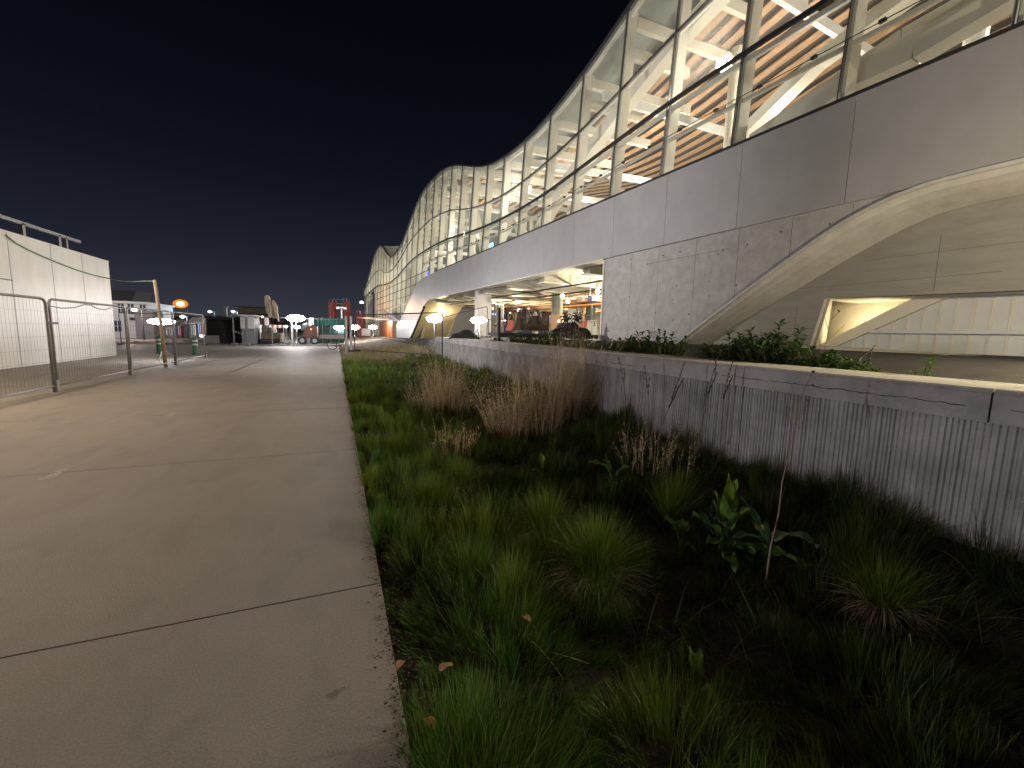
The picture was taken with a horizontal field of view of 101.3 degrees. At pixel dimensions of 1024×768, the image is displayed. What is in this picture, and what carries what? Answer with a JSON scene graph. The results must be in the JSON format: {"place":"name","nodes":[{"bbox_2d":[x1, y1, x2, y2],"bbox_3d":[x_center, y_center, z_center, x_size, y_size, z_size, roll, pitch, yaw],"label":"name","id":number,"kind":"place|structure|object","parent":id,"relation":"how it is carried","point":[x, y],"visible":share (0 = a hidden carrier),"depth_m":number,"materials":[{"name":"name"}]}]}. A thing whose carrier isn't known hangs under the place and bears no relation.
{"place":"outdoors","nodes":[
{"label":"outdoors","id":0,"kind":"place"},
{"bbox_2d":[0,344,255,394],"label":"yard paving","id":1,"kind":"structure","parent":0,"point":[94,370],"depth_m":15.61,"materials":[{"name":"concrete"}]},
{"bbox_2d":[0,214,116,368],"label":"site hoarding","id":2,"kind":"object","parent":1,"relation":"on","point":[23,271],"visible":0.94,"depth_m":16.50,"materials":[{"name":"grey"}]},
{"bbox_2d":[117,312,159,344],"bbox_3d":[-29.114,-4.319,32.880,2.738,2.480,0.640,-1,7,-23],"label":"fence","id":3,"kind":"object","parent":1,"relation":"on","point":[121,343],"visible":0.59,"depth_m":32.61,"materials":[{"name":"metal"}]},
{"bbox_2d":[155,336,161,353],"bbox_3d":[-19.677,-2.184,23.409,0.335,0.970,0.340,-1,7,-23],"label":"bollard","id":4,"kind":"object","parent":1,"relation":"on","point":[158,344],"visible":0.64,"depth_m":23.31,"materials":[{"name":"green"}]},
{"bbox_2d":[147,319,174,360],"bbox_3d":[-15.643,-1.976,18.766,1.134,1.887,0.767,-1,7,-23],"label":"work lamp","id":5,"kind":"object","parent":1,"relation":"on","point":[155,321],"visible":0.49,"depth_m":18.60,"materials":[{"name":"metal"}]},
{"bbox_2d":[162,314,203,344],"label":"fence","id":6,"kind":"object","parent":1,"relation":"on","point":[183,329],"visible":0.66,"depth_m":33.94,"materials":[{"name":"metal"}]},
{"bbox_2d":[192,337,198,354],"bbox_3d":[-17.424,-2.090,23.077,0.335,0.970,0.340,-1,7,-23],"label":"bollard","id":7,"kind":"object","parent":1,"relation":"on","point":[195,346],"visible":0.9,"depth_m":23.00,"materials":[{"name":"green"}]},
{"bbox_2d":[203,315,246,344],"bbox_3d":[-23.949,-4.454,35.029,3.048,2.480,0.640,-1,7,-23],"label":"fence","id":8,"kind":"object","parent":1,"relation":"on","point":[218,327],"visible":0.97,"depth_m":34.78,"materials":[{"name":"metal"}]},
{"bbox_2d":[0,346,412,767],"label":"path","id":9,"kind":"structure","parent":0,"point":[114,546],"depth_m":2.71,"materials":[{"name":"concrete"}]},
{"bbox_2d":[0,293,59,397],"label":"fence","id":10,"kind":"object","parent":9,"relation":"on","point":[55,386],"visible":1,"depth_m":9.30,"materials":[{"name":"metal"}]},
{"bbox_2d":[47,298,132,385],"bbox_3d":[-11.301,-1.121,11.391,0.090,2.148,3.994,-1,7,-23],"label":"fence","id":11,"kind":"object","parent":9,"relation":"on","point":[130,368],"visible":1,"depth_m":10.83,"materials":[{"name":"metal"}]},
{"bbox_2d":[125,306,177,370],"bbox_3d":[-12.851,-1.606,15.087,0.090,2.148,4.120,-1,7,-23],"label":"fence","id":12,"kind":"object","parent":9,"relation":"on","point":[175,361],"visible":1,"depth_m":14.69,"materials":[{"name":"metal"}]},
{"bbox_2d":[38,361,273,479],"bbox_3d":[-11.299,-1.063,19.826,0.133,0.001,33.991,-1,7,-23],"label":"path marking","id":13,"kind":"object","parent":9,"relation":"on","point":[53,474],"visible":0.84,"depth_m":4.49,"materials":[{"name":"paint"}]},
{"bbox_2d":[153,280,167,366],"bbox_3d":[-13.403,-2.248,16.019,0.501,3.387,0.130,5,8,30],"label":"wooden pole","id":14,"kind":"object","parent":9,"relation":"on","point":[162,337],"visible":0.79,"depth_m":15.98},
{"bbox_2d":[5,234,152,281],"bbox_3d":[-16.713,-4.885,18.244,3.959,1.307,6.969,-1,7,-23],"label":"power cable","id":15,"kind":"object","parent":14,"relation":"attached to","point":[71,267],"visible":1,"depth_m":16.96,"materials":[{"name":"black plastic"}]},
{"bbox_2d":[0,450,377,658],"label":"path joint","id":16,"kind":"object","parent":9,"relation":"on","point":[180,622],"visible":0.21,"depth_m":2.28,"materials":[{"name":"grey"}]},
{"bbox_2d":[172,311,206,360],"bbox_3d":[-14.455,-2.107,18.909,0.090,2.148,4.270,-1,7,-23],"label":"fence","id":17,"kind":"object","parent":9,"relation":"on","point":[205,352],"visible":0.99,"depth_m":18.91,"materials":[{"name":"metal"}]},
{"bbox_2d":[247,316,291,344],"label":"fence","id":18,"kind":"object","parent":9,"relation":"on","point":[267,328],"visible":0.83,"depth_m":36.23,"materials":[{"name":"metal"}]},
{"bbox_2d":[287,315,304,346],"bbox_3d":[-18.216,-4.466,35.426,1.426,2.705,0.846,-1,7,-23],"label":"work lamp","id":19,"kind":"object","parent":9,"relation":"on","point":[295,318],"visible":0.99,"depth_m":35.16,"materials":[{"name":"metal"}]},
{"bbox_2d":[292,318,344,344],"bbox_3d":[-17.306,-4.628,37.793,4.551,2.480,0.640,-1,7,-23],"label":"fence","id":20,"kind":"object","parent":9,"relation":"on","point":[319,336],"visible":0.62,"depth_m":37.77,"materials":[{"name":"metal"}]},
{"bbox_2d":[115,331,338,345],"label":"yard","id":21,"kind":"structure","parent":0,"point":[179,340],"depth_m":43.17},
{"bbox_2d":[111,290,174,338],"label":"house","id":22,"kind":"structure","parent":21,"relation":"on","point":[127,298],"depth_m":48.15,"materials":[{"name":"stone"}]},
{"bbox_2d":[164,321,179,337],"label":"shop front","id":23,"kind":"object","parent":21,"relation":"on","point":[167,327],"visible":0.69,"depth_m":51.63,"materials":[{"name":"grey"}]},
{"bbox_2d":[175,320,186,337],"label":"shop front","id":24,"kind":"object","parent":21,"relation":"on","point":[179,326],"visible":0.54,"depth_m":54.03,"materials":[{"name":"grey"}]},
{"bbox_2d":[173,300,189,338],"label":"street lamp","id":25,"kind":"object","parent":21,"relation":"on","point":[180,303],"visible":0.97,"depth_m":48.10,"materials":[{"name":"orange"}]},
{"bbox_2d":[185,317,198,336],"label":"shop front","id":26,"kind":"object","parent":21,"relation":"on","point":[192,334],"visible":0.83,"depth_m":53.37,"materials":[{"name":"grey"}]},
{"bbox_2d":[193,317,206,337],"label":"shop front","id":27,"kind":"object","parent":21,"relation":"on","point":[199,322],"visible":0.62,"depth_m":53.59,"materials":[{"name":"grey"}]},
{"bbox_2d":[206,335,219,342],"bbox_3d":[-27.214,-4.063,38.145,1.024,0.684,0.980,-1,7,-23],"label":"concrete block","id":28,"kind":"object","parent":21,"relation":"on","point":[210,338],"visible":0.71,"depth_m":37.80,"materials":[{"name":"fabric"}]},
{"bbox_2d":[203,314,241,343],"bbox_3d":[-26.995,-5.272,39.761,2.893,2.802,3.500,-1,7,-23],"label":"black cabin","id":29,"kind":"object","parent":21,"relation":"on","point":[226,331],"visible":0.76,"depth_m":38.55,"materials":[{"name":"metal"}]},
{"bbox_2d":[238,314,260,344],"bbox_3d":[-24.506,-5.097,39.408,1.267,2.678,3.600,-1,7,-23],"label":"white cabin","id":30,"kind":"object","parent":21,"relation":"on","point":[254,325],"visible":0.77,"depth_m":38.14,"materials":[{"name":"grey"}]},
{"bbox_2d":[260,295,283,343],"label":"excavator","id":31,"kind":"object","parent":21,"relation":"on","point":[270,305],"visible":0.86,"depth_m":40.44,"materials":[{"name":"paint"}]},
{"bbox_2d":[269,325,285,345],"bbox_3d":[-20.963,-4.363,37.604,1.326,1.825,0.500,-1,7,-23],"label":"barrier board","id":32,"kind":"object","parent":21,"relation":"on","point":[276,326],"visible":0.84,"depth_m":37.50,"materials":[{"name":"red"}]},
{"bbox_2d":[297,319,319,344],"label":"telehandler","id":33,"kind":"object","parent":21,"relation":"on","point":[310,334],"visible":0.9,"depth_m":40.79,"materials":[{"name":"red"}]},
{"bbox_2d":[313,316,344,343],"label":"scrim screen","id":34,"kind":"object","parent":21,"relation":"on","point":[322,322],"visible":0.85,"depth_m":44.57,"materials":[{"name":"fabric"}]},
{"bbox_2d":[318,327,343,343],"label":"shipping container","id":35,"kind":"object","parent":21,"relation":"on","point":[326,330],"visible":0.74,"depth_m":45.62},
{"bbox_2d":[329,299,336,317],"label":"silo","id":36,"kind":"object","parent":21,"relation":"on","point":[332,309],"visible":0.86,"depth_m":79.43,"materials":[{"name":"metal"}]},
{"bbox_2d":[237,306,273,330],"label":"building","id":37,"kind":"structure","parent":0,"point":[258,311],"depth_m":128.48,"materials":[{"name":"grey"}]},
{"bbox_2d":[174,315,356,331],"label":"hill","id":38,"kind":"structure","parent":0,"point":[286,321],"depth_m":306.13,"materials":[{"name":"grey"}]},
{"bbox_2d":[0,0,630,333],"label":"sky","id":39,"kind":"structure","parent":0,"point":[219,153],"materials":[{"name":"black"}]},
{"bbox_2d":[339,334,425,359],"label":"yard verge","id":40,"kind":"structure","parent":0,"point":[376,342],"depth_m":43.69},
{"bbox_2d":[343,298,349,336],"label":"silo","id":41,"kind":"object","parent":40,"relation":"on","point":[346,311],"visible":0.77,"depth_m":80.47,"materials":[{"name":"metal"}]},
{"bbox_2d":[345,316,347,354],"bbox_3d":[-10.017,-2.930,25.343,0.220,2.351,0.220,-1,7,-23],"label":"gate post","id":42,"kind":"object","parent":40,"relation":"on","point":[346,340],"visible":0.91,"depth_m":25.32,"materials":[{"name":"metal"}]},
{"bbox_2d":[349,316,352,354],"bbox_3d":[-9.777,-2.936,25.443,0.220,2.351,0.220,-1,7,-23],"label":"gate post","id":43,"kind":"object","parent":40,"relation":"on","point":[350,317],"visible":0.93,"depth_m":25.38,"materials":[{"name":"metal"}]},
{"bbox_2d":[356,311,363,336],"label":"silo","id":44,"kind":"object","parent":40,"relation":"on","point":[360,324],"visible":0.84,"depth_m":74.15,"materials":[{"name":"metal"}]},
{"bbox_2d":[361,328,370,335],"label":"site box","id":45,"kind":"object","parent":40,"relation":"on","point":[365,331],"visible":1,"depth_m":63.96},
{"bbox_2d":[349,312,442,356],"bbox_3d":[-6.514,-2.716,22.903,8.463,2.279,0.640,7,9,41],"label":"fence","id":46,"kind":"object","parent":40,"relation":"on","point":[356,350],"visible":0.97,"depth_m":22.63,"materials":[{"name":"metal"}]},
{"bbox_2d":[277,330,492,360],"bbox_3d":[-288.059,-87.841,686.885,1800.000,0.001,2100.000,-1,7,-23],"label":"ground","id":47,"kind":"structure","parent":0,"point":[303,330],"depth_m":334.04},
{"bbox_2d":[435,337,1023,563],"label":"retaining wall","id":48,"kind":"structure","parent":47,"relation":"on","point":[950,449],"depth_m":3.91,"materials":[{"name":"concrete"}]},
{"bbox_2d":[341,350,1023,767],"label":"grass","id":49,"kind":"structure","parent":0,"point":[465,716],"depth_m":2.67,"materials":[{"name":"plant"}]},
{"bbox_2d":[341,342,436,363],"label":"dry weeds","id":50,"kind":"object","parent":49,"relation":"on","point":[404,349],"visible":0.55,"depth_m":26.06,"materials":[{"name":"brown plant"}]},
{"bbox_2d":[340,364,443,767],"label":"leaf litter","id":51,"kind":"object","parent":49,"relation":"on","point":[396,711],"visible":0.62,"depth_m":2.10,"materials":[{"name":"brown plant"}]},
{"bbox_2d":[381,430,427,461],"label":"grass tussock","id":52,"kind":"object","parent":49,"relation":"on","point":[398,447],"depth_m":5.62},
{"bbox_2d":[396,399,421,415],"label":"grass tussock","id":53,"kind":"object","parent":49,"relation":"on","point":[411,404],"depth_m":8.60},
{"bbox_2d":[399,375,449,415],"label":"dry grass clump","id":54,"kind":"object","parent":49,"relation":"on","point":[424,400],"visible":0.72,"depth_m":9.07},
{"bbox_2d":[397,467,476,521],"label":"grass tussock","id":55,"kind":"object","parent":49,"relation":"on","point":[434,490],"depth_m":3.91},
{"bbox_2d":[402,329,481,415],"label":"dry grass clump","id":56,"kind":"object","parent":49,"relation":"on","point":[445,387],"visible":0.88,"depth_m":9.37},
{"bbox_2d":[438,662,452,670],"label":"fallen leaf","id":57,"kind":"object","parent":49,"relation":"on","point":[441,667],"visible":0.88,"depth_m":1.93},
{"bbox_2d":[422,419,480,458],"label":"dry grass clump","id":58,"kind":"object","parent":49,"relation":"on","point":[457,443],"visible":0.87,"depth_m":6.01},
{"bbox_2d":[434,451,481,493],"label":"grass tussock","id":59,"kind":"object","parent":49,"relation":"on","point":[455,470],"depth_m":4.65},
{"bbox_2d":[431,366,491,415],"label":"dry grass clump","id":60,"kind":"object","parent":49,"relation":"on","point":[462,400],"visible":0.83,"depth_m":9.22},
{"bbox_2d":[479,362,496,378],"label":"grass tussock","id":61,"kind":"object","parent":49,"relation":"on","point":[486,368],"depth_m":13.09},
{"bbox_2d":[450,355,554,444],"bbox_3d":[-0.158,0.221,7.196,1.675,1.492,1.540,6,8,33],"label":"dry grass clump","id":62,"kind":"object","parent":49,"relation":"on","point":[514,410],"visible":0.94,"depth_m":7.11,"materials":[{"name":"plant"}]},
{"bbox_2d":[532,450,543,472],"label":"dock plant","id":63,"kind":"object","parent":49,"relation":"on","point":[541,458],"visible":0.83,"depth_m":5.21,"materials":[{"name":"green plant"}]},
{"bbox_2d":[492,479,585,556],"bbox_3d":[0.282,1.149,3.599,0.861,0.626,0.933,-1,7,-23],"label":"grass tussock","id":64,"kind":"object","parent":49,"relation":"on","point":[545,512],"depth_m":3.62,"materials":[{"name":"plant"}]},
{"bbox_2d":[486,347,595,437],"bbox_3d":[0.502,0.030,7.352,1.956,1.726,2.006,-1,7,-23],"label":"dry grass clump","id":65,"kind":"object","parent":49,"relation":"on","point":[548,408],"visible":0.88,"depth_m":7.29,"materials":[{"name":"plant"}]},
{"bbox_2d":[535,309,638,419],"bbox_3d":[1.224,-0.506,7.967,2.064,2.224,2.104,-1,7,-23],"label":"dry grass clump","id":66,"kind":"object","parent":49,"relation":"on","point":[579,393],"visible":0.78,"depth_m":7.76,"materials":[{"name":"plant"}]},
{"bbox_2d":[531,502,669,638],"bbox_3d":[0.597,1.232,3.000,1.090,0.766,1.181,-1,7,-23],"label":"grass tussock","id":67,"kind":"object","parent":49,"relation":"on","point":[608,548],"depth_m":2.90,"materials":[{"name":"plant"}]},
{"bbox_2d":[589,455,629,486],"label":"dock plant","id":68,"kind":"object","parent":49,"relation":"on","point":[607,465],"visible":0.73,"depth_m":4.80,"materials":[{"name":"green plant"}]},
{"bbox_2d":[644,366,650,442],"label":"dead stalk","id":69,"kind":"object","parent":49,"relation":"on","point":[647,386],"visible":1,"depth_m":5.44,"materials":[{"name":"brown"}]},
{"bbox_2d":[610,411,705,480],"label":"dry grass clump","id":70,"kind":"object","parent":49,"relation":"on","point":[650,449],"visible":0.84,"depth_m":5.11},
{"bbox_2d":[658,362,684,452],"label":"dead stalk","id":71,"kind":"object","parent":49,"relation":"on","point":[672,399],"visible":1,"depth_m":5.10,"materials":[{"name":"brown"}]},
{"bbox_2d":[633,458,716,520],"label":"grass tussock","id":72,"kind":"object","parent":49,"relation":"on","point":[678,502],"depth_m":4.05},
{"bbox_2d":[664,514,694,558],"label":"dock plant","id":73,"kind":"object","parent":49,"relation":"on","point":[682,523],"visible":0.95,"depth_m":3.39,"materials":[{"name":"green plant"}]},
{"bbox_2d":[684,646,718,704],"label":"dock plant","id":74,"kind":"object","parent":49,"relation":"on","point":[693,661],"visible":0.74,"depth_m":2.14,"materials":[{"name":"green plant"}]},
{"bbox_2d":[701,356,717,446],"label":"dead stalk","id":75,"kind":"object","parent":49,"relation":"on","point":[710,386],"visible":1,"depth_m":4.77,"materials":[{"name":"brown"}]},
{"bbox_2d":[719,362,732,459],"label":"dead stalk","id":76,"kind":"object","parent":49,"relation":"on","point":[723,398],"visible":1,"depth_m":4.74,"materials":[{"name":"brown"}]},
{"bbox_2d":[691,473,774,572],"bbox_3d":[1.680,1.080,3.220,0.517,0.789,0.380,-1,7,-23],"label":"dock plant","id":77,"kind":"object","parent":49,"relation":"on","point":[727,515],"visible":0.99,"depth_m":3.22,"materials":[{"name":"green plant"}]},
{"bbox_2d":[728,496,818,573],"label":"dock plant","id":78,"kind":"object","parent":49,"relation":"on","point":[767,534],"visible":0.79,"depth_m":3.23,"materials":[{"name":"green plant"}]},
{"bbox_2d":[765,370,814,582],"bbox_3d":[2.053,0.766,3.189,0.705,1.729,0.098,-4,9,-39],"label":"dead stalk","id":79,"kind":"object","parent":49,"relation":"on","point":[771,543],"visible":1,"depth_m":3.16,"materials":[{"name":"brown"}]},
{"bbox_2d":[814,544,963,651],"bbox_3d":[2.395,1.332,2.700,0.840,0.554,0.816,-1,7,-23],"label":"grass tussock","id":80,"kind":"object","parent":49,"relation":"on","point":[882,593],"depth_m":2.66,"materials":[{"name":"plant"}]},
{"bbox_2d":[374,335,1023,383],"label":"terrace","id":81,"kind":"structure","parent":0,"point":[1000,368],"depth_m":6.00,"materials":[{"name":"concrete"}]},
{"bbox_2d":[427,315,441,347],"bbox_3d":[-4.951,-3.297,26.889,0.949,2.172,0.745,-1,7,-23],"label":"work lamp","id":82,"kind":"object","parent":81,"relation":"on","point":[432,318],"visible":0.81,"depth_m":26.76,"materials":[{"name":"metal"}]},
{"bbox_2d":[435,307,487,337],"bbox_3d":[-3.232,-3.407,26.135,3.530,2.832,0.621,3,7,11],"label":"fence","id":83,"kind":"object","parent":81,"relation":"on","point":[458,319],"visible":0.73,"depth_m":26.05,"materials":[{"name":"metal"}]},
{"bbox_2d":[448,329,480,339],"bbox_3d":[-2.337,-2.444,20.600,1.500,0.492,0.900,-1,7,-23],"label":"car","id":84,"kind":"object","parent":81,"relation":"on","point":[467,334],"visible":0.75,"depth_m":20.33,"materials":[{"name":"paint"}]},
{"bbox_2d":[471,317,486,337],"bbox_3d":[-1.867,-3.211,23.824,0.872,1.185,0.745,-1,7,-23],"label":"work lamp","id":85,"kind":"object","parent":81,"relation":"on","point":[478,320],"visible":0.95,"depth_m":23.75,"materials":[{"name":"metal"}]},
{"bbox_2d":[495,320,512,330],"bbox_3d":[-0.648,-5.007,36.037,0.550,0.861,5.893,0,7,-14],"label":"red barrier","id":86,"kind":"object","parent":81,"relation":"on","point":[509,327],"visible":0.71,"depth_m":33.77,"materials":[{"name":"red"}]},
{"bbox_2d":[488,308,598,342],"bbox_3d":[1.320,-2.367,17.824,4.588,1.441,1.510,-1,7,-23],"label":"trailer","id":87,"kind":"object","parent":81,"relation":"on","point":[498,334],"visible":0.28,"depth_m":16.82,"materials":[{"name":"paint"}]},
{"bbox_2d":[511,308,548,330],"bbox_3d":[0.659,-2.618,17.178,1.675,0.934,1.025,-1,7,-23],"label":"digger bucket","id":88,"kind":"object","parent":87,"relation":"on","point":[528,322],"visible":1,"depth_m":16.83,"materials":[{"name":"metal"}]},
{"bbox_2d":[548,312,590,335],"bbox_3d":[2.415,-2.553,17.844,1.887,1.050,0.770,-1,7,-23],"label":"grapple","id":89,"kind":"object","parent":87,"relation":"on","point":[574,325],"visible":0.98,"depth_m":17.60,"materials":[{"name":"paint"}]},
{"bbox_2d":[580,320,597,334],"bbox_3d":[4.061,-3.093,23.006,0.067,0.799,2.004,-2,8,-26],"label":"banner","id":90,"kind":"object","parent":81,"relation":"on","point":[591,327],"visible":0.72,"depth_m":22.59,"materials":[{"name":"beige"}]},
{"bbox_2d":[357,0,1023,355],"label":"terminal building","id":91,"kind":"structure","parent":81,"relation":"on","point":[709,172],"depth_m":12.94,"materials":[{"name":"grey"}]},
{"bbox_2d":[380,321,393,336],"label":"door","id":92,"kind":"structure","parent":91,"relation":"in","point":[385,332],"depth_m":64.63,"materials":[{"name":"orange"}]},
{"bbox_2d":[585,306,595,319],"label":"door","id":93,"kind":"structure","parent":91,"relation":"in","point":[589,309],"depth_m":44.02,"materials":[{"name":"green"}]},
{"bbox_2d":[817,302,844,352],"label":"dead stalk","id":94,"kind":"object","parent":81,"relation":"on","point":[828,329],"visible":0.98,"depth_m":7.17,"materials":[{"name":"brown"}]},
{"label":"planter soil","id":95,"kind":"structure","parent":0,"visible":0},
{"bbox_2d":[505,334,528,342],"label":"leafy shrub","id":96,"kind":"object","parent":95,"relation":"on","point":[511,339],"visible":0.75,"depth_m":14.90,"materials":[{"name":"green plant"}]},
{"bbox_2d":[533,332,562,345],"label":"leafy shrub","id":97,"kind":"object","parent":95,"relation":"on","point":[547,341],"visible":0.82,"depth_m":12.45,"materials":[{"name":"green plant"}]},
{"bbox_2d":[563,334,594,347],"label":"leafy shrub","id":98,"kind":"object","parent":95,"relation":"on","point":[581,339],"visible":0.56,"depth_m":10.59,"materials":[{"name":"green plant"}]},
{"bbox_2d":[592,338,623,349],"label":"leafy shrub","id":99,"kind":"object","parent":95,"relation":"on","point":[603,343],"visible":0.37,"depth_m":9.33,"materials":[{"name":"green plant"}]},
{"bbox_2d":[606,337,641,351],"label":"leafy shrub","id":100,"kind":"object","parent":95,"relation":"on","point":[614,346],"visible":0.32,"depth_m":8.67,"materials":[{"name":"green plant"}]},
{"bbox_2d":[621,330,677,353],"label":"leafy shrub","id":101,"kind":"object","parent":95,"relation":"on","point":[633,341],"visible":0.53,"depth_m":8.03,"materials":[{"name":"green plant"}]},
{"bbox_2d":[640,329,693,355],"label":"leafy shrub","id":102,"kind":"object","parent":95,"relation":"on","point":[682,346],"visible":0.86,"depth_m":7.39,"materials":[{"name":"green plant"}]},
{"bbox_2d":[695,330,759,359],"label":"leafy shrub","id":103,"kind":"object","parent":95,"relation":"on","point":[722,346],"visible":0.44,"depth_m":6.14,"materials":[{"name":"green plant"}]},
{"bbox_2d":[711,337,792,363],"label":"leafy shrub","id":104,"kind":"object","parent":95,"relation":"on","point":[737,356],"visible":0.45,"depth_m":5.71,"materials":[{"name":"green plant"}]},
{"bbox_2d":[731,319,815,364],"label":"leafy shrub","id":105,"kind":"object","parent":95,"relation":"on","point":[773,336],"visible":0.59,"depth_m":5.62,"materials":[{"name":"green plant"}]},
{"bbox_2d":[755,334,841,365],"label":"leafy shrub","id":106,"kind":"object","parent":95,"relation":"on","point":[799,357],"visible":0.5,"depth_m":5.41,"materials":[{"name":"green plant"}]},
{"bbox_2d":[798,353,857,369],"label":"leafy shrub","id":107,"kind":"object","parent":95,"relation":"on","point":[819,360],"visible":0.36,"depth_m":5.08,"materials":[{"name":"green plant"}]},
{"bbox_2d":[814,356,881,371],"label":"leafy shrub","id":108,"kind":"object","parent":95,"relation":"on","point":[852,367],"visible":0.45,"depth_m":4.80,"materials":[{"name":"green plant"}]},
{"bbox_2d":[916,355,946,375],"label":"young plant","id":109,"kind":"object","parent":95,"relation":"on","point":[931,363],"visible":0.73,"depth_m":4.05,"materials":[{"name":"green plant"}]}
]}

